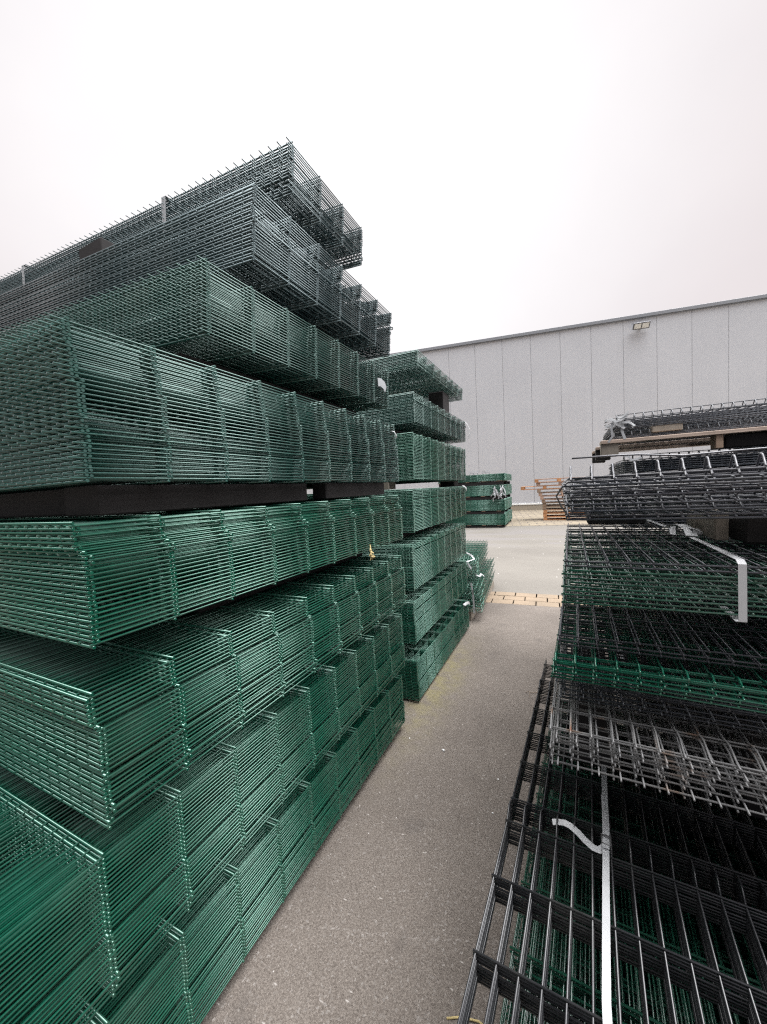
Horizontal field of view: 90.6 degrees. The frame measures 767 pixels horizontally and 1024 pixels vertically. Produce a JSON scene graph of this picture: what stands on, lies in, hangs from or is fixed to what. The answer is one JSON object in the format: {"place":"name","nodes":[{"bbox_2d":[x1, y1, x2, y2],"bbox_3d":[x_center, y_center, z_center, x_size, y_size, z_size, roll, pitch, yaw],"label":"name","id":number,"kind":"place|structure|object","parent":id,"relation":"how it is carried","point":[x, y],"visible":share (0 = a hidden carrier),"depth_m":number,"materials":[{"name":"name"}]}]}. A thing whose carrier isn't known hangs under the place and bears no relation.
{"place":"outdoors","nodes":[
{"label":"outdoors","id":0,"kind":"place"},
{"bbox_2d":[0,0,766,356],"label":"sky","id":1,"kind":"structure","parent":0,"point":[503,167],"materials":[{"name":"white"}]},
{"bbox_2d":[89,602,761,1023],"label":"asphalt","id":2,"kind":"structure","parent":0,"point":[377,916],"depth_m":1.60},
{"bbox_2d":[1,675,404,1023],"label":"panel bundle","id":3,"kind":"object","parent":2,"relation":"on","point":[163,979],"visible":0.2,"depth_m":1.31,"materials":[{"name":"green metal"}]},
{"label":"timber bearer","id":4,"kind":"object","parent":3,"relation":"on","visible":0},
{"bbox_2d":[0,612,405,1023],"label":"panel bundle","id":5,"kind":"object","parent":4,"relation":"on","point":[60,861],"visible":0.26,"depth_m":1.06,"materials":[{"name":"green metal"}]},
{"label":"timber bearer","id":6,"kind":"object","parent":5,"relation":"on","visible":0},
{"bbox_2d":[0,554,406,829],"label":"panel bundle","id":7,"kind":"object","parent":6,"relation":"on","point":[99,710],"visible":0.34,"depth_m":1.13,"materials":[{"name":"green metal"}]},
{"bbox_2d":[156,549,362,612],"bbox_3d":[-0.529,0.291,2.034,0.261,0.097,1.252,-1,4,26],"label":"timber bearer","id":8,"kind":"object","parent":7,"relation":"on","point":[222,603],"visible":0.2,"depth_m":1.69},
{"bbox_2d":[0,495,402,648],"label":"panel bundle","id":9,"kind":"object","parent":8,"relation":"on","point":[59,575],"visible":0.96,"depth_m":1.06,"materials":[{"name":"green metal"}]},
{"bbox_2d":[0,489,66,517],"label":"timber bearer","id":10,"kind":"object","parent":9,"relation":"on","point":[40,503],"visible":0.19,"depth_m":1.20,"materials":[{"name":"black wood"}]},
{"bbox_2d":[64,483,306,516],"bbox_3d":[-0.618,-0.059,1.409,0.161,0.080,0.881,-1,4,26],"label":"timber bearer","id":11,"kind":"object","parent":9,"relation":"on","point":[97,500],"visible":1,"depth_m":1.15,"materials":[{"name":"black wood"}]},
{"bbox_2d":[0,314,398,494],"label":"panel bundle","id":12,"kind":"object","parent":11,"relation":"on","point":[71,415],"visible":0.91,"depth_m":1.06,"materials":[{"name":"green metal"}]},
{"bbox_2d":[163,353,355,416],"bbox_3d":[-0.505,-0.574,1.986,0.101,0.110,1.292,-1,4,26],"label":"timber bearer","id":13,"kind":"object","parent":12,"relation":"on","point":[239,374],"visible":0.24,"depth_m":1.65,"materials":[{"name":"brown wood"}]},
{"bbox_2d":[0,255,388,410],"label":"panel bundle","id":14,"kind":"object","parent":13,"relation":"on","point":[237,332],"visible":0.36,"depth_m":1.49,"materials":[{"name":"green metal"}]},
{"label":"timber bearer","id":15,"kind":"object","parent":14,"relation":"on","visible":0},
{"bbox_2d":[0,182,392,359],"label":"panel bundle","id":16,"kind":"object","parent":15,"relation":"on","point":[282,271],"visible":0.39,"depth_m":1.73,"materials":[{"name":"metal"}]},
{"bbox_2d":[79,237,147,272],"bbox_3d":[-1.324,-1.343,2.281,0.202,0.107,0.781,-1,4,26],"label":"timber bearer","id":17,"kind":"object","parent":16,"relation":"on","point":[97,245],"visible":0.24,"depth_m":1.92,"materials":[{"name":"wood"}]},
{"bbox_2d":[250,214,328,270],"bbox_3d":[-0.460,-1.316,1.999,0.122,0.126,0.542,-1,4,26],"label":"timber bearer","id":18,"kind":"object","parent":16,"relation":"on","point":[293,240],"visible":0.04,"depth_m":1.90,"materials":[{"name":"brown wood"}]},
{"bbox_2d":[0,137,362,305],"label":"panel bundle","id":19,"kind":"object","parent":18,"relation":"on","point":[288,196],"visible":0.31,"depth_m":1.88,"materials":[{"name":"metal"}]},
{"bbox_2d":[312,482,383,498],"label":"timber bearer","id":20,"kind":"object","parent":9,"relation":"on","point":[329,490],"visible":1,"depth_m":2.03,"materials":[{"name":"black wood"}]},
{"bbox_2d":[369,545,374,560],"bbox_3d":[-0.063,0.221,2.056,0.024,0.089,0.050,-2,3,12],"label":"dry leaf","id":21,"kind":"object","parent":9,"relation":"attached to","point":[371,554],"visible":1,"depth_m":2.05,"materials":[{"name":"plant"}]},
{"bbox_2d":[392,599,469,700],"bbox_3d":[-0.515,1.217,4.089,2.537,0.324,1.632,-1,4,26],"label":"panel bundle","id":22,"kind":"object","parent":2,"relation":"on","point":[427,653],"visible":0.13,"depth_m":3.22,"materials":[{"name":"green metal"}]},
{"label":"timber bearer","id":23,"kind":"object","parent":22,"relation":"on","visible":0},
{"bbox_2d":[376,560,466,643],"bbox_3d":[-0.549,0.787,4.072,2.527,0.323,1.632,-1,4,26],"label":"panel bundle","id":24,"kind":"object","parent":23,"relation":"on","point":[426,604],"visible":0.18,"depth_m":3.20,"materials":[{"name":"green metal"}]},
{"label":"timber bearer","id":25,"kind":"object","parent":24,"relation":"on","visible":0},
{"bbox_2d":[362,523,466,590],"bbox_3d":[-0.561,0.381,4.075,2.527,0.348,1.635,-1,4,26],"label":"panel bundle","id":26,"kind":"object","parent":25,"relation":"on","point":[423,553],"visible":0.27,"depth_m":3.19,"materials":[{"name":"green metal"}]},
{"bbox_2d":[380,521,443,542],"bbox_3d":[0.311,0.147,3.632,0.102,0.076,1.532,-1,4,26],"label":"timber bearer","id":27,"kind":"object","parent":26,"relation":"on","point":[407,534],"visible":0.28,"depth_m":3.50,"materials":[{"name":"black wood"}]},
{"bbox_2d":[307,485,466,532],"bbox_3d":[-0.543,-0.048,4.091,2.552,0.341,1.631,-1,4,26],"label":"panel bundle","id":28,"kind":"object","parent":27,"relation":"on","point":[425,507],"visible":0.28,"depth_m":3.19,"materials":[{"name":"green metal"}]},
{"bbox_2d":[384,482,395,489],"bbox_3d":[0.015,-0.207,3.017,0.121,0.060,0.141,-1,4,26],"label":"timber block","id":29,"kind":"object","parent":28,"relation":"on","point":[389,485],"depth_m":2.95,"materials":[{"name":"beige wood"}]},
{"bbox_2d":[307,432,465,488],"bbox_3d":[-0.554,-0.450,4.101,2.519,0.355,1.635,-1,4,26],"label":"panel bundle","id":30,"kind":"object","parent":29,"relation":"on","point":[423,460],"visible":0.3,"depth_m":3.20,"materials":[{"name":"green metal"}]},
{"bbox_2d":[383,428,439,447],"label":"timber bearer","id":31,"kind":"object","parent":30,"relation":"on","point":[397,432],"visible":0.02,"depth_m":3.23,"materials":[{"name":"brown wood"}]},
{"bbox_2d":[346,391,469,443],"bbox_3d":[-0.521,-0.832,4.149,2.560,0.234,1.657,-1,4,26],"label":"panel bundle","id":32,"kind":"object","parent":31,"relation":"on","point":[414,415],"visible":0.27,"depth_m":3.15,"materials":[{"name":"green metal"}]},
{"bbox_2d":[429,391,448,415],"bbox_3d":[0.572,-1.101,3.895,0.151,0.217,0.210,-1,4,26],"label":"timber block","id":33,"kind":"object","parent":32,"relation":"on","point":[440,399],"depth_m":3.80,"materials":[{"name":"brown wood"}]},
{"bbox_3d":[-0.613,-1.054,4.110,0.152,0.217,1.002,-1,4,26],"label":"timber block","id":34,"kind":"object","parent":32,"relation":"on","visible":0},
{"bbox_2d":[359,349,462,404],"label":"panel bundle","id":35,"kind":"object","parent":34,"relation":"on","point":[415,370],"visible":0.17,"depth_m":3.39,"materials":[{"name":"green metal"}]},
{"bbox_2d":[440,481,457,486],"bbox_3d":[0.733,-0.311,4.226,0.162,0.061,0.171,-1,4,26],"label":"timber block","id":36,"kind":"object","parent":28,"relation":"on","point":[449,484],"depth_m":4.15,"materials":[{"name":"black wood"}]},
{"bbox_2d":[447,1016,482,1023],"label":"cord scrap","id":37,"kind":"object","parent":2,"relation":"on","point":[471,1019],"visible":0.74,"depth_m":1.14,"materials":[{"name":"fabric"}]},
{"bbox_2d":[467,580,493,620],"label":"timber bearer","id":38,"kind":"object","parent":2,"relation":"on","point":[471,615],"visible":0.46,"depth_m":4.78,"materials":[{"name":"beige wood"}]},
{"bbox_2d":[458,557,494,612],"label":"panel bundle","id":39,"kind":"object","parent":38,"relation":"on","point":[473,587],"visible":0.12,"depth_m":4.71,"materials":[{"name":"green metal"}]},
{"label":"timber bearer","id":40,"kind":"object","parent":39,"relation":"on","visible":0},
{"bbox_2d":[454,540,487,579],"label":"panel bundle","id":41,"kind":"object","parent":40,"relation":"on","point":[471,557],"visible":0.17,"depth_m":4.97,"materials":[{"name":"green metal"}]},
{"bbox_2d":[614,622,761,707],"bbox_3d":[3.035,1.014,2.536,2.537,0.499,1.088,-1,4,26],"label":"panel bundle","id":42,"kind":"object","parent":2,"relation":"on","point":[661,663],"visible":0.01,"depth_m":2.62,"materials":[{"name":"green metal"}]},
{"bbox_2d":[609,530,751,613],"bbox_3d":[3.005,0.423,2.505,2.539,0.500,1.088,-1,4,26],"label":"panel bundle","id":43,"kind":"object","parent":42,"relation":"on","point":[665,548],"visible":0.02,"depth_m":2.90,"materials":[{"name":"metal"}]},
{"bbox_2d":[609,445,766,528],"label":"panel bundle","id":44,"kind":"object","parent":43,"relation":"on","point":[720,460],"visible":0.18,"depth_m":2.45,"materials":[{"name":"grey metal"}]},
{"bbox_2d":[592,426,766,462],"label":"pallet","id":45,"kind":"object","parent":44,"relation":"on","point":[743,437],"visible":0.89,"depth_m":2.42,"materials":[{"name":"brown wood"}]},
{"bbox_2d":[612,418,766,448],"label":"panel bundle","id":46,"kind":"object","parent":45,"relation":"on","point":[738,426],"visible":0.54,"depth_m":2.39,"materials":[{"name":"grey metal"}]},
{"bbox_2d":[648,423,682,433],"bbox_3d":[1.833,-0.542,2.472,0.162,0.044,0.132,-1,4,26],"label":"timber block","id":47,"kind":"object","parent":46,"relation":"on","point":[667,428],"depth_m":2.42,"materials":[{"name":"beige wood"}]},
{"bbox_2d":[603,398,766,442],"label":"panel bundle","id":48,"kind":"object","parent":47,"relation":"on","point":[622,425],"visible":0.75,"depth_m":2.44,"materials":[{"name":"grey metal"}]},
{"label":"timber bearer","id":49,"kind":"object","parent":2,"relation":"on","visible":0},
{"bbox_2d":[500,700,766,1023],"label":"panel bundle","id":50,"kind":"object","parent":49,"relation":"on","point":[582,969],"visible":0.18,"depth_m":1.17,"materials":[{"name":"black metal"}]},
{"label":"timber bearer","id":51,"kind":"object","parent":50,"relation":"on","visible":0},
{"bbox_2d":[457,659,766,1023],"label":"panel bundle","id":52,"kind":"object","parent":51,"relation":"on","point":[518,996],"visible":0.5,"depth_m":1.06,"materials":[{"name":"black metal"}]},
{"bbox_2d":[574,724,613,768],"bbox_3d":[0.923,0.898,1.697,0.142,0.155,0.481,-1,4,26],"label":"timber bearer","id":53,"kind":"object","parent":52,"relation":"on","point":[585,730],"visible":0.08,"depth_m":1.48,"materials":[{"name":"brown wood"}]},
{"bbox_2d":[730,707,766,819],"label":"timber bearer","id":54,"kind":"object","parent":52,"relation":"on","point":[753,807],"visible":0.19,"depth_m":1.23,"materials":[{"name":"brown wood"}]},
{"bbox_2d":[548,593,766,819],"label":"panel bundle","id":55,"kind":"object","parent":54,"relation":"on","point":[757,754],"visible":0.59,"depth_m":1.03,"materials":[{"name":"grey metal"}]},
{"bbox_2d":[555,578,766,733],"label":"panel bundle","id":56,"kind":"object","parent":55,"relation":"on","point":[564,649],"visible":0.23,"depth_m":1.12,"materials":[{"name":"metal"}]},
{"bbox_2d":[551,561,766,713],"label":"panel bundle","id":57,"kind":"object","parent":56,"relation":"on","point":[658,677],"visible":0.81,"depth_m":1.06,"materials":[{"name":"metal"}]},
{"bbox_2d":[557,555,766,669],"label":"panel bundle","id":58,"kind":"object","parent":57,"relation":"on","point":[690,635],"visible":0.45,"depth_m":1.16,"materials":[{"name":"black metal"}]},
{"bbox_2d":[580,555,619,581],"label":"timber bearer","id":59,"kind":"object","parent":58,"relation":"on","point":[596,577],"depth_m":1.69,"materials":[{"name":"black wood"}]},
{"bbox_2d":[732,564,766,590],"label":"timber bearer","id":60,"kind":"object","parent":58,"relation":"on","point":[756,577],"depth_m":1.40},
{"bbox_2d":[561,520,766,622],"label":"panel bundle","id":61,"kind":"object","parent":60,"relation":"on","point":[718,554],"visible":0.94,"depth_m":1.06,"materials":[{"name":"green metal"}]},
{"bbox_2d":[586,506,644,523],"bbox_3d":[1.059,0.003,1.744,0.222,0.094,0.152,-1,4,26],"label":"timber block","id":62,"kind":"object","parent":61,"relation":"on","point":[615,521],"depth_m":1.68,"materials":[{"name":"black wood"}]},
{"bbox_2d":[687,510,728,539],"bbox_3d":[1.073,0.030,1.264,0.036,0.093,0.301,-1,4,26],"label":"timber block","id":63,"kind":"object","parent":61,"relation":"on","point":[716,529],"depth_m":1.15,"materials":[{"name":"brown wood"}]},
{"bbox_2d":[729,509,766,543],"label":"timber block","id":64,"kind":"object","parent":61,"relation":"on","point":[751,531],"depth_m":1.07,"materials":[{"name":"black wood"}]},
{"bbox_2d":[556,447,766,520],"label":"panel bundle","id":65,"kind":"object","parent":64,"relation":"on","point":[730,490],"visible":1,"depth_m":0.96,"materials":[{"name":"grey metal"}]},
{"bbox_2d":[476,591,559,606],"bbox_3d":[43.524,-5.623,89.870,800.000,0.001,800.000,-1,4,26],"label":"ground","id":66,"kind":"structure","parent":0,"point":[525,598],"depth_m":5.28,"materials":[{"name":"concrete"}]},
{"bbox_2d":[460,591,583,606],"bbox_3d":[1.401,1.235,5.520,18.042,0.036,0.620,-1,3,23],"label":"paving strip","id":67,"kind":"object","parent":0,"point":[530,599],"visible":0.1,"depth_m":5.26,"materials":[{"name":"beige brick"}]},
{"bbox_2d":[465,510,587,525],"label":"paving","id":68,"kind":"structure","parent":0,"point":[527,517],"depth_m":16.29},
{"bbox_2d":[465,520,510,527],"bbox_3d":[3.907,0.467,15.863,2.500,0.098,2.700,-1,4,24],"label":"pallet","id":69,"kind":"object","parent":68,"relation":"on","point":[488,526],"visible":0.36,"depth_m":14.42,"materials":[{"name":"brown wood"}]},
{"bbox_2d":[444,509,511,524],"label":"panel bundle","id":70,"kind":"object","parent":69,"relation":"on","point":[505,518],"visible":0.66,"depth_m":14.52,"materials":[{"name":"green metal"}]},
{"bbox_2d":[463,507,510,514],"bbox_3d":[3.880,-0.062,15.834,2.500,0.118,2.700,-1,4,24],"label":"pallet","id":71,"kind":"object","parent":70,"relation":"on","point":[486,512],"visible":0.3,"depth_m":14.42,"materials":[{"name":"brown wood"}]},
{"bbox_2d":[461,497,511,510],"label":"panel bundle","id":72,"kind":"object","parent":71,"relation":"on","point":[490,505],"visible":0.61,"depth_m":14.44,"materials":[{"name":"green metal"}]},
{"bbox_2d":[461,494,509,500],"bbox_3d":[3.853,-0.610,15.803,2.500,0.138,2.700,-1,4,24],"label":"pallet","id":73,"kind":"object","parent":72,"relation":"on","point":[483,497],"visible":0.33,"depth_m":14.46,"materials":[{"name":"brown wood"}]},
{"bbox_2d":[461,484,511,500],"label":"panel bundle","id":74,"kind":"object","parent":73,"relation":"on","point":[494,490],"visible":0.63,"depth_m":14.44,"materials":[{"name":"green metal"}]},
{"bbox_2d":[439,481,509,486],"bbox_3d":[3.825,-1.164,15.772,2.500,0.148,2.700,-1,4,24],"label":"pallet","id":75,"kind":"object","parent":74,"relation":"on","point":[484,483],"visible":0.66,"depth_m":14.46,"materials":[{"name":"brown wood"}]},
{"bbox_2d":[438,473,511,483],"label":"panel bundle","id":76,"kind":"object","parent":75,"relation":"on","point":[491,477],"visible":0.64,"depth_m":14.43,"materials":[{"name":"green metal"}]},
{"bbox_2d":[544,517,585,519],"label":"pallet","id":77,"kind":"object","parent":68,"relation":"on","point":[545,518],"visible":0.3,"depth_m":16.07,"materials":[{"name":"orange wood"}]},
{"bbox_2d":[543,512,565,516],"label":"pallet","id":78,"kind":"object","parent":77,"relation":"on","point":[557,515],"visible":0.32,"depth_m":16.05,"materials":[{"name":"orange wood"}]},
{"bbox_2d":[543,510,569,512],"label":"pallet","id":79,"kind":"object","parent":78,"relation":"on","point":[546,511],"visible":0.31,"depth_m":16.27,"materials":[{"name":"orange wood"}]},
{"bbox_2d":[542,506,579,509],"bbox_3d":[7.791,-0.208,16.107,1.902,0.144,0.902,-1,4,24],"label":"pallet","id":80,"kind":"object","parent":79,"relation":"on","point":[544,508],"visible":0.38,"depth_m":16.03,"materials":[{"name":"brown wood"}]},
{"bbox_2d":[542,503,564,506],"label":"pallet","id":81,"kind":"object","parent":80,"relation":"on","point":[544,504],"visible":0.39,"depth_m":16.20,"materials":[{"name":"brown wood"}]},
{"bbox_2d":[542,499,563,502],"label":"pallet","id":82,"kind":"object","parent":81,"relation":"on","point":[543,501],"visible":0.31,"depth_m":15.99,"materials":[{"name":"brown wood"}]},
{"bbox_2d":[540,495,563,499],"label":"pallet","id":83,"kind":"object","parent":82,"relation":"on","point":[542,498],"visible":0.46,"depth_m":16.03,"materials":[{"name":"brown wood"}]},
{"bbox_2d":[539,492,562,495],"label":"pallet","id":84,"kind":"object","parent":83,"relation":"on","point":[540,494],"visible":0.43,"depth_m":15.90,"materials":[{"name":"brown wood"}]},
{"bbox_2d":[537,489,562,492],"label":"pallet","id":85,"kind":"object","parent":84,"relation":"on","point":[538,490],"visible":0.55,"depth_m":16.03,"materials":[{"name":"brown wood"}]},
{"bbox_2d":[521,485,561,489],"bbox_3d":[6.975,-1.067,16.418,1.902,0.144,0.902,-1,4,24],"label":"pallet","id":86,"kind":"object","parent":85,"relation":"on","point":[544,487],"visible":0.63,"depth_m":16.14,"materials":[{"name":"orange wood"}]},
{"bbox_2d":[536,481,563,485],"bbox_3d":[7.541,-1.227,16.154,1.902,0.144,0.902,-1,4,24],"label":"pallet","id":87,"kind":"object","parent":86,"relation":"on","point":[560,483],"visible":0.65,"depth_m":15.99,"materials":[{"name":"brown wood"}]},
{"bbox_2d":[535,478,563,482],"bbox_3d":[7.464,-1.370,16.147,1.902,0.144,0.902,-1,3,23],"label":"pallet","id":88,"kind":"object","parent":87,"relation":"on","point":[558,480],"visible":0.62,"depth_m":15.86,"materials":[{"name":"orange wood"}]},
{"bbox_2d":[307,294,766,510],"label":"warehouse","id":89,"kind":"structure","parent":0,"point":[529,407],"depth_m":21.48,"materials":[{"name":"metal"}]},
{"bbox_2d":[632,321,650,329],"bbox_3d":[13.803,-9.976,20.323,0.774,0.300,0.363,-2,3,17],"label":"wall lamp","id":90,"kind":"object","parent":89,"relation":"attached to","point":[641,325],"visible":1,"depth_m":20.24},
{"bbox_2d":[465,503,682,594],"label":"yard asphalt","id":91,"kind":"structure","parent":0,"point":[528,559],"depth_m":8.57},
{"bbox_2d":[571,645,612,727],"bbox_3d":[0.915,0.741,1.688,0.142,0.160,0.482,-1,4,26],"label":"timber bearer","id":92,"kind":"object","parent":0,"point":[600,722],"depth_m":1.48,"materials":[{"name":"brown wood"}]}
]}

